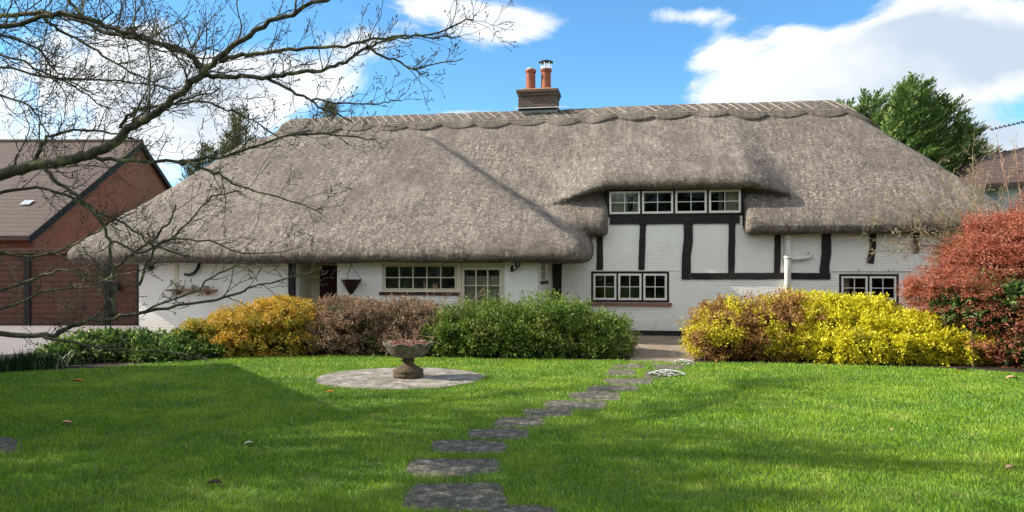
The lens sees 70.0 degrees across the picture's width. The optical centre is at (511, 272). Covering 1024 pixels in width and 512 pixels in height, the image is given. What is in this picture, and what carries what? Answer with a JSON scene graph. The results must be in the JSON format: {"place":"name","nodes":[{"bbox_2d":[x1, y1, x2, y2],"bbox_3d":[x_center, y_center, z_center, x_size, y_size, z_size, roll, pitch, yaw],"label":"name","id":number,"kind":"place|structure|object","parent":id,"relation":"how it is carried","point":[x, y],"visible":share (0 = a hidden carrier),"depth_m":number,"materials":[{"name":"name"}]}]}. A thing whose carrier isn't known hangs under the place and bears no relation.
{"place":"outdoors","nodes":[
{"label":"outdoors","id":0,"kind":"place"},
{"bbox_2d":[0,325,138,354],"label":"gravel drive","id":1,"kind":"structure","parent":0,"point":[9,345],"depth_m":21.14,"materials":[{"name":"grey gravel"}]},
{"bbox_2d":[0,139,171,324],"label":"brick house","id":2,"kind":"structure","parent":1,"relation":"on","point":[23,216],"depth_m":26.87,"materials":[{"name":"brown brick"}]},
{"bbox_2d":[0,254,23,324],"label":"garage door","id":3,"kind":"structure","parent":2,"relation":"in","point":[10,319],"depth_m":24.10,"materials":[{"name":"brown wood"}]},
{"bbox_2d":[31,254,103,324],"bbox_3d":[-14.641,0.575,24.145,2.414,2.350,0.090,0,0,0],"label":"garage door","id":4,"kind":"structure","parent":2,"relation":"in","point":[44,306],"depth_m":24.10,"materials":[{"name":"brown wood"}]},
{"bbox_2d":[111,264,136,324],"bbox_3d":[-12.785,0.575,24.145,0.872,2.350,0.090,0,0,0],"label":"garage door","id":5,"kind":"structure","parent":2,"relation":"in","point":[126,288],"depth_m":24.10,"materials":[{"name":"brown wood"}]},
{"bbox_2d":[0,354,1023,511],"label":"lawn","id":6,"kind":"structure","parent":0,"point":[493,476],"depth_m":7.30,"materials":[{"name":"plant"}]},
{"bbox_2d":[0,437,17,453],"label":"stepping stone","id":7,"kind":"object","parent":6,"relation":"on","point":[5,442],"visible":0.56,"depth_m":7.39,"materials":[{"name":"grey stone"}]},
{"bbox_2d":[206,479,221,483],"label":"fallen leaf","id":8,"kind":"object","parent":6,"relation":"on","point":[215,481],"visible":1,"depth_m":5.95,"materials":[{"name":"brown plant"}]},
{"bbox_2d":[0,0,518,373],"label":"bare tree","id":9,"kind":"object","parent":6,"relation":"on","point":[48,164],"visible":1,"depth_m":7.14,"materials":[{"name":"brown plant"}]},
{"bbox_2d":[316,367,484,389],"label":"round paving","id":10,"kind":"structure","parent":6,"relation":"on","point":[379,378],"depth_m":11.77,"materials":[{"name":"grey stone"}]},
{"bbox_2d":[383,339,433,378],"bbox_3d":[-1.715,1.437,12.050,0.835,0.582,0.841,0,0,0],"label":"stone urn","id":11,"kind":"object","parent":10,"relation":"on","point":[408,368],"visible":0.93,"depth_m":11.83,"materials":[{"name":"stone"}]},
{"bbox_2d":[387,316,438,346],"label":"dead plant","id":12,"kind":"object","parent":11,"relation":"on","point":[409,343],"visible":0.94,"depth_m":12.00,"materials":[{"name":"brown plant"}]},
{"bbox_2d":[405,458,500,476],"bbox_3d":[-0.518,1.761,6.542,0.848,0.038,0.614,0,0,0],"label":"stepping stone","id":13,"kind":"object","parent":6,"relation":"on","point":[444,467],"visible":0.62,"depth_m":6.55,"materials":[{"name":"grey stone"}]},
{"bbox_2d":[401,483,508,511],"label":"stepping stone","id":14,"kind":"object","parent":6,"relation":"on","point":[461,496],"visible":0.75,"depth_m":5.68,"materials":[{"name":"grey stone"}]},
{"bbox_2d":[431,440,506,453],"bbox_3d":[-0.435,1.761,7.318,0.777,0.038,0.586,0,0,0],"label":"stepping stone","id":15,"kind":"object","parent":6,"relation":"on","point":[471,446],"visible":0.62,"depth_m":7.30,"materials":[{"name":"grey stone"}]},
{"bbox_2d":[467,428,528,438],"bbox_3d":[-0.156,1.762,7.907,0.689,0.036,0.525,0,0,0],"label":"stepping stone","id":16,"kind":"object","parent":6,"relation":"on","point":[500,433],"visible":0.69,"depth_m":7.90,"materials":[{"name":"grey stone"}]},
{"bbox_2d":[493,417,545,427],"bbox_3d":[0.089,1.761,8.494,0.617,0.039,0.616,0,0,0],"label":"stepping stone","id":17,"kind":"object","parent":6,"relation":"on","point":[505,422],"visible":0.71,"depth_m":8.47,"materials":[{"name":"grey stone"}]},
{"bbox_2d":[491,505,556,511],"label":"stepping stone","id":18,"kind":"object","parent":6,"relation":"on","point":[523,508],"visible":0.99,"depth_m":5.37,"materials":[{"name":"grey stone"}]},
{"bbox_2d":[521,409,573,417],"bbox_3d":[0.439,1.761,9.053,0.687,0.037,0.531,0,0,0],"label":"stepping stone","id":19,"kind":"object","parent":6,"relation":"on","point":[537,412],"visible":0.59,"depth_m":9.08,"materials":[{"name":"grey stone"}]},
{"bbox_2d":[544,400,606,409],"bbox_3d":[0.848,1.761,9.605,0.846,0.038,0.682,0,0,0],"label":"stepping stone","id":20,"kind":"object","parent":6,"relation":"on","point":[563,405],"visible":0.69,"depth_m":9.55,"materials":[{"name":"grey stone"}]},
{"bbox_2d":[568,392,619,400],"bbox_3d":[1.169,1.762,10.313,0.757,0.036,0.750,0,0,0],"label":"stepping stone","id":21,"kind":"object","parent":6,"relation":"on","point":[597,395],"visible":0.6,"depth_m":10.25,"materials":[{"name":"grey stone"}]},
{"bbox_2d":[586,385,639,391],"bbox_3d":[1.512,1.762,10.976,0.860,0.037,0.617,0,0,0],"label":"stepping stone","id":22,"kind":"object","parent":6,"relation":"on","point":[606,388],"visible":0.64,"depth_m":10.95,"materials":[{"name":"grey stone"}]},
{"bbox_2d":[606,369,635,375],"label":"stepping stone","id":23,"kind":"object","parent":6,"relation":"on","point":[617,372],"visible":0.65,"depth_m":12.70,"materials":[{"name":"grey stone"}]},
{"bbox_2d":[603,378,652,384],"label":"stepping stone","id":24,"kind":"object","parent":6,"relation":"on","point":[626,381],"visible":0.63,"depth_m":11.65,"materials":[{"name":"grey stone"}]},
{"bbox_2d":[612,365,643,367],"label":"stepping stone","id":25,"kind":"object","parent":6,"relation":"on","point":[631,366],"visible":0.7,"depth_m":13.49,"materials":[{"name":"grey stone"}]},
{"bbox_2d":[643,370,674,378],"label":"stepping stone","id":26,"kind":"object","parent":6,"relation":"on","point":[647,374],"visible":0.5,"depth_m":12.34,"materials":[{"name":"grey stone"}]},
{"bbox_2d":[648,369,684,377],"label":"white flower plant","id":27,"kind":"object","parent":6,"relation":"on","point":[660,372],"visible":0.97,"depth_m":12.30,"materials":[{"name":"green plant"}]},
{"bbox_2d":[652,365,684,369],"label":"stepping stone","id":28,"kind":"object","parent":6,"relation":"on","point":[658,367],"visible":0.62,"depth_m":13.37,"materials":[{"name":"grey stone"}]},
{"bbox_2d":[0,342,1023,373],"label":"flower bed soil","id":29,"kind":"structure","parent":0,"point":[985,367],"depth_m":14.19,"materials":[{"name":"brown soil"}]},
{"bbox_2d":[0,352,35,372],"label":"strap leaf plant","id":30,"kind":"object","parent":29,"relation":"on","point":[6,364],"visible":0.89,"depth_m":12.88,"materials":[{"name":"green plant"}]},
{"bbox_2d":[1,347,60,371],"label":"strap leaf plant","id":31,"kind":"object","parent":29,"relation":"on","point":[24,358],"visible":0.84,"depth_m":13.03,"materials":[{"name":"green plant"}]},
{"bbox_2d":[35,349,78,368],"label":"strap leaf plant","id":32,"kind":"object","parent":29,"relation":"on","point":[53,361],"visible":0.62,"depth_m":13.36,"materials":[{"name":"green plant"}]},
{"bbox_2d":[27,325,176,363],"bbox_3d":[-8.063,1.509,14.787,2.851,0.868,2.180,0,0,0],"label":"bed plant","id":33,"kind":"object","parent":29,"relation":"on","point":[135,340],"visible":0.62,"depth_m":14.41,"materials":[{"name":"green plant"}]},
{"bbox_2d":[116,325,234,362],"bbox_3d":[-6.794,1.508,15.006,2.184,0.845,2.180,0,0,0],"label":"bed plant","id":34,"kind":"object","parent":29,"relation":"on","point":[188,344],"visible":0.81,"depth_m":14.60,"materials":[{"name":"green plant"}]},
{"bbox_2d":[174,292,326,358],"bbox_3d":[-5.588,1.128,16.098,3.441,1.386,2.728,0,0,0],"label":"golden shrub","id":35,"kind":"object","parent":29,"relation":"on","point":[279,328],"visible":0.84,"depth_m":15.29,"materials":[{"name":"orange plant"}]},
{"bbox_2d":[298,292,454,356],"bbox_3d":[-2.923,1.131,16.211,3.637,1.398,2.805,0,0,0],"label":"brown shrub","id":36,"kind":"object","parent":29,"relation":"on","point":[346,323],"visible":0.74,"depth_m":15.49,"materials":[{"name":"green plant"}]},
{"bbox_2d":[424,281,484,354],"bbox_3d":[-1.230,0.915,15.325,1.415,1.678,1.052,0,0,0],"label":"bare shrub","id":37,"kind":"object","parent":29,"relation":"on","point":[445,312],"visible":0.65,"depth_m":15.36,"materials":[{"name":"brown plant"}]},
{"bbox_2d":[415,286,642,358],"bbox_3d":[0.347,1.077,15.840,4.920,1.542,2.898,0,0,0],"label":"green shrub","id":38,"kind":"object","parent":29,"relation":"on","point":[545,327],"visible":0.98,"depth_m":15.00,"materials":[{"name":"green plant"}]},
{"bbox_2d":[673,359,693,365],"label":"white flower plant","id":39,"kind":"object","parent":29,"relation":"on","point":[683,361],"visible":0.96,"depth_m":13.76,"materials":[{"name":"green plant"}]},
{"bbox_2d":[675,285,841,361],"bbox_3d":[5.110,1.041,15.316,3.437,1.568,2.600,0,0,0],"label":"bronze shrub","id":40,"kind":"object","parent":29,"relation":"on","point":[727,329],"visible":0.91,"depth_m":14.58,"materials":[{"name":"yellow plant"}]},
{"bbox_2d":[781,288,999,365],"bbox_3d":[7.443,1.080,14.880,4.205,1.525,3.057,0,0,0],"label":"yellow shrub","id":41,"kind":"object","parent":29,"relation":"on","point":[876,329],"visible":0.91,"depth_m":14.07,"materials":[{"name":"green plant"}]},
{"bbox_2d":[850,130,1023,269],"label":"bare shrub","id":42,"kind":"object","parent":29,"relation":"on","point":[943,223],"visible":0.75,"depth_m":15.92,"materials":[{"name":"brown plant"}]},
{"bbox_2d":[895,191,1023,368],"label":"maple tree","id":43,"kind":"object","parent":29,"relation":"on","point":[977,250],"visible":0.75,"depth_m":14.14,"materials":[{"name":"red plant"}]},
{"bbox_2d":[923,265,1023,368],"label":"evergreen shrub","id":44,"kind":"object","parent":29,"relation":"on","point":[1011,291],"visible":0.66,"depth_m":13.52,"materials":[{"name":"green plant"}]},
{"bbox_2d":[983,125,1023,209],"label":"bare shrub","id":45,"kind":"object","parent":29,"relation":"on","point":[1005,178],"visible":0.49,"depth_m":17.00,"materials":[{"name":"brown plant"}]},
{"bbox_2d":[0,0,1023,186],"label":"sky","id":46,"kind":"structure","parent":0,"point":[603,53],"materials":[{"name":"blue"}]},
{"bbox_2d":[628,335,696,366],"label":"path","id":47,"kind":"structure","parent":0,"point":[662,348],"depth_m":16.27,"materials":[{"name":"beige stone"}]},
{"bbox_2d":[990,121,1023,129],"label":"overhead cable","id":48,"kind":"object","parent":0,"point":[1006,125],"visible":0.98,"depth_m":23.99,"materials":[{"name":"black metal"}]},
{"label":"ground","id":49,"kind":"structure","parent":0,"visible":0},
{"bbox_2d":[175,103,262,182],"bbox_3d":[-12.726,-2.908,33.201,5.810,9.477,3.592,0,0,0],"label":"conifer tree","id":50,"kind":"object","parent":49,"relation":"on","point":[210,150],"visible":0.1,"depth_m":32.88,"materials":[{"name":"green plant"}]},
{"bbox_2d":[318,98,340,117],"bbox_3d":[-8.431,-3.179,33.980,2.921,9.859,2.973,0,0,0],"label":"conifer tree","id":51,"kind":"object","parent":49,"relation":"on","point":[330,106],"visible":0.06,"depth_m":33.77,"materials":[{"name":"green plant"}]},
{"bbox_2d":[67,60,1011,335],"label":"thatched cottage","id":52,"kind":"structure","parent":49,"relation":"on","point":[657,220],"depth_m":19.99,"materials":[{"name":"grey plant"}]},
{"bbox_2d":[320,266,336,300],"bbox_3d":[-5.029,0.780,20.045,0.520,1.900,0.108,0,0,9],"label":"porch door","id":53,"kind":"structure","parent":52,"relation":"in","point":[331,288],"depth_m":20.04,"materials":[{"name":"brown paint"}]},
{"bbox_2d":[340,265,361,294],"bbox_3d":[-4.105,0.160,18.660,0.540,0.853,0.540,0,0,9],"label":"hanging basket","id":54,"kind":"object","parent":52,"relation":"hanging from","point":[350,285],"visible":0.94,"depth_m":18.53,"materials":[{"name":"wicker"}]},
{"bbox_2d":[379,263,459,294],"bbox_3d":[-2.357,0.182,18.718,2.116,0.813,0.180,0,0,9],"label":"window","id":55,"kind":"structure","parent":52,"relation":"in","point":[386,291],"depth_m":18.69,"materials":[{"name":"beige paint"}]},
{"bbox_2d":[459,263,504,320],"bbox_3d":[-0.755,0.750,18.523,1.192,1.960,0.233,0,0,9],"label":"door","id":56,"kind":"structure","parent":52,"relation":"in","point":[473,285],"depth_m":18.54,"materials":[{"name":"beige paint"}]},
{"bbox_2d":[540,264,548,283],"bbox_3d":[0.817,0.021,19.364,0.190,0.584,1.150,0,0,9],"label":"window","id":57,"kind":"structure","parent":52,"relation":"in","point":[543,266],"depth_m":19.38,"materials":[{"name":"white paint"}]},
{"bbox_2d":[588,271,671,305],"bbox_3d":[3.260,0.452,20.238,2.277,0.945,0.180,0,0,9],"label":"window","id":58,"kind":"structure","parent":52,"relation":"in","point":[599,301],"depth_m":20.22,"materials":[{"name":"white paint"}]},
{"bbox_2d":[608,189,741,215],"bbox_3d":[4.454,-1.918,20.109,3.606,0.711,0.204,0,0,9],"label":"window","id":59,"kind":"structure","parent":52,"relation":"in","point":[618,202],"depth_m":20.03,"materials":[{"name":"white paint"}]},
{"bbox_2d":[839,274,901,305],"bbox_3d":[9.402,0.466,19.316,1.584,0.836,0.282,0,0,9],"label":"window","id":60,"kind":"structure","parent":52,"relation":"in","point":[843,278],"depth_m":19.26,"materials":[{"name":"white paint"}]},
{"bbox_2d":[835,71,1005,173],"bbox_3d":[17.043,-3.315,30.995,9.758,10.365,6.192,0,0,0],"label":"conifer tree","id":61,"kind":"object","parent":49,"relation":"on","point":[916,116],"visible":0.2,"depth_m":30.38,"materials":[{"name":"green plant"}]},
{"bbox_2d":[953,147,1023,263],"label":"tiled house","id":62,"kind":"structure","parent":49,"relation":"on","point":[994,181],"depth_m":27.67,"materials":[{"name":"brown tile"}]}
]}

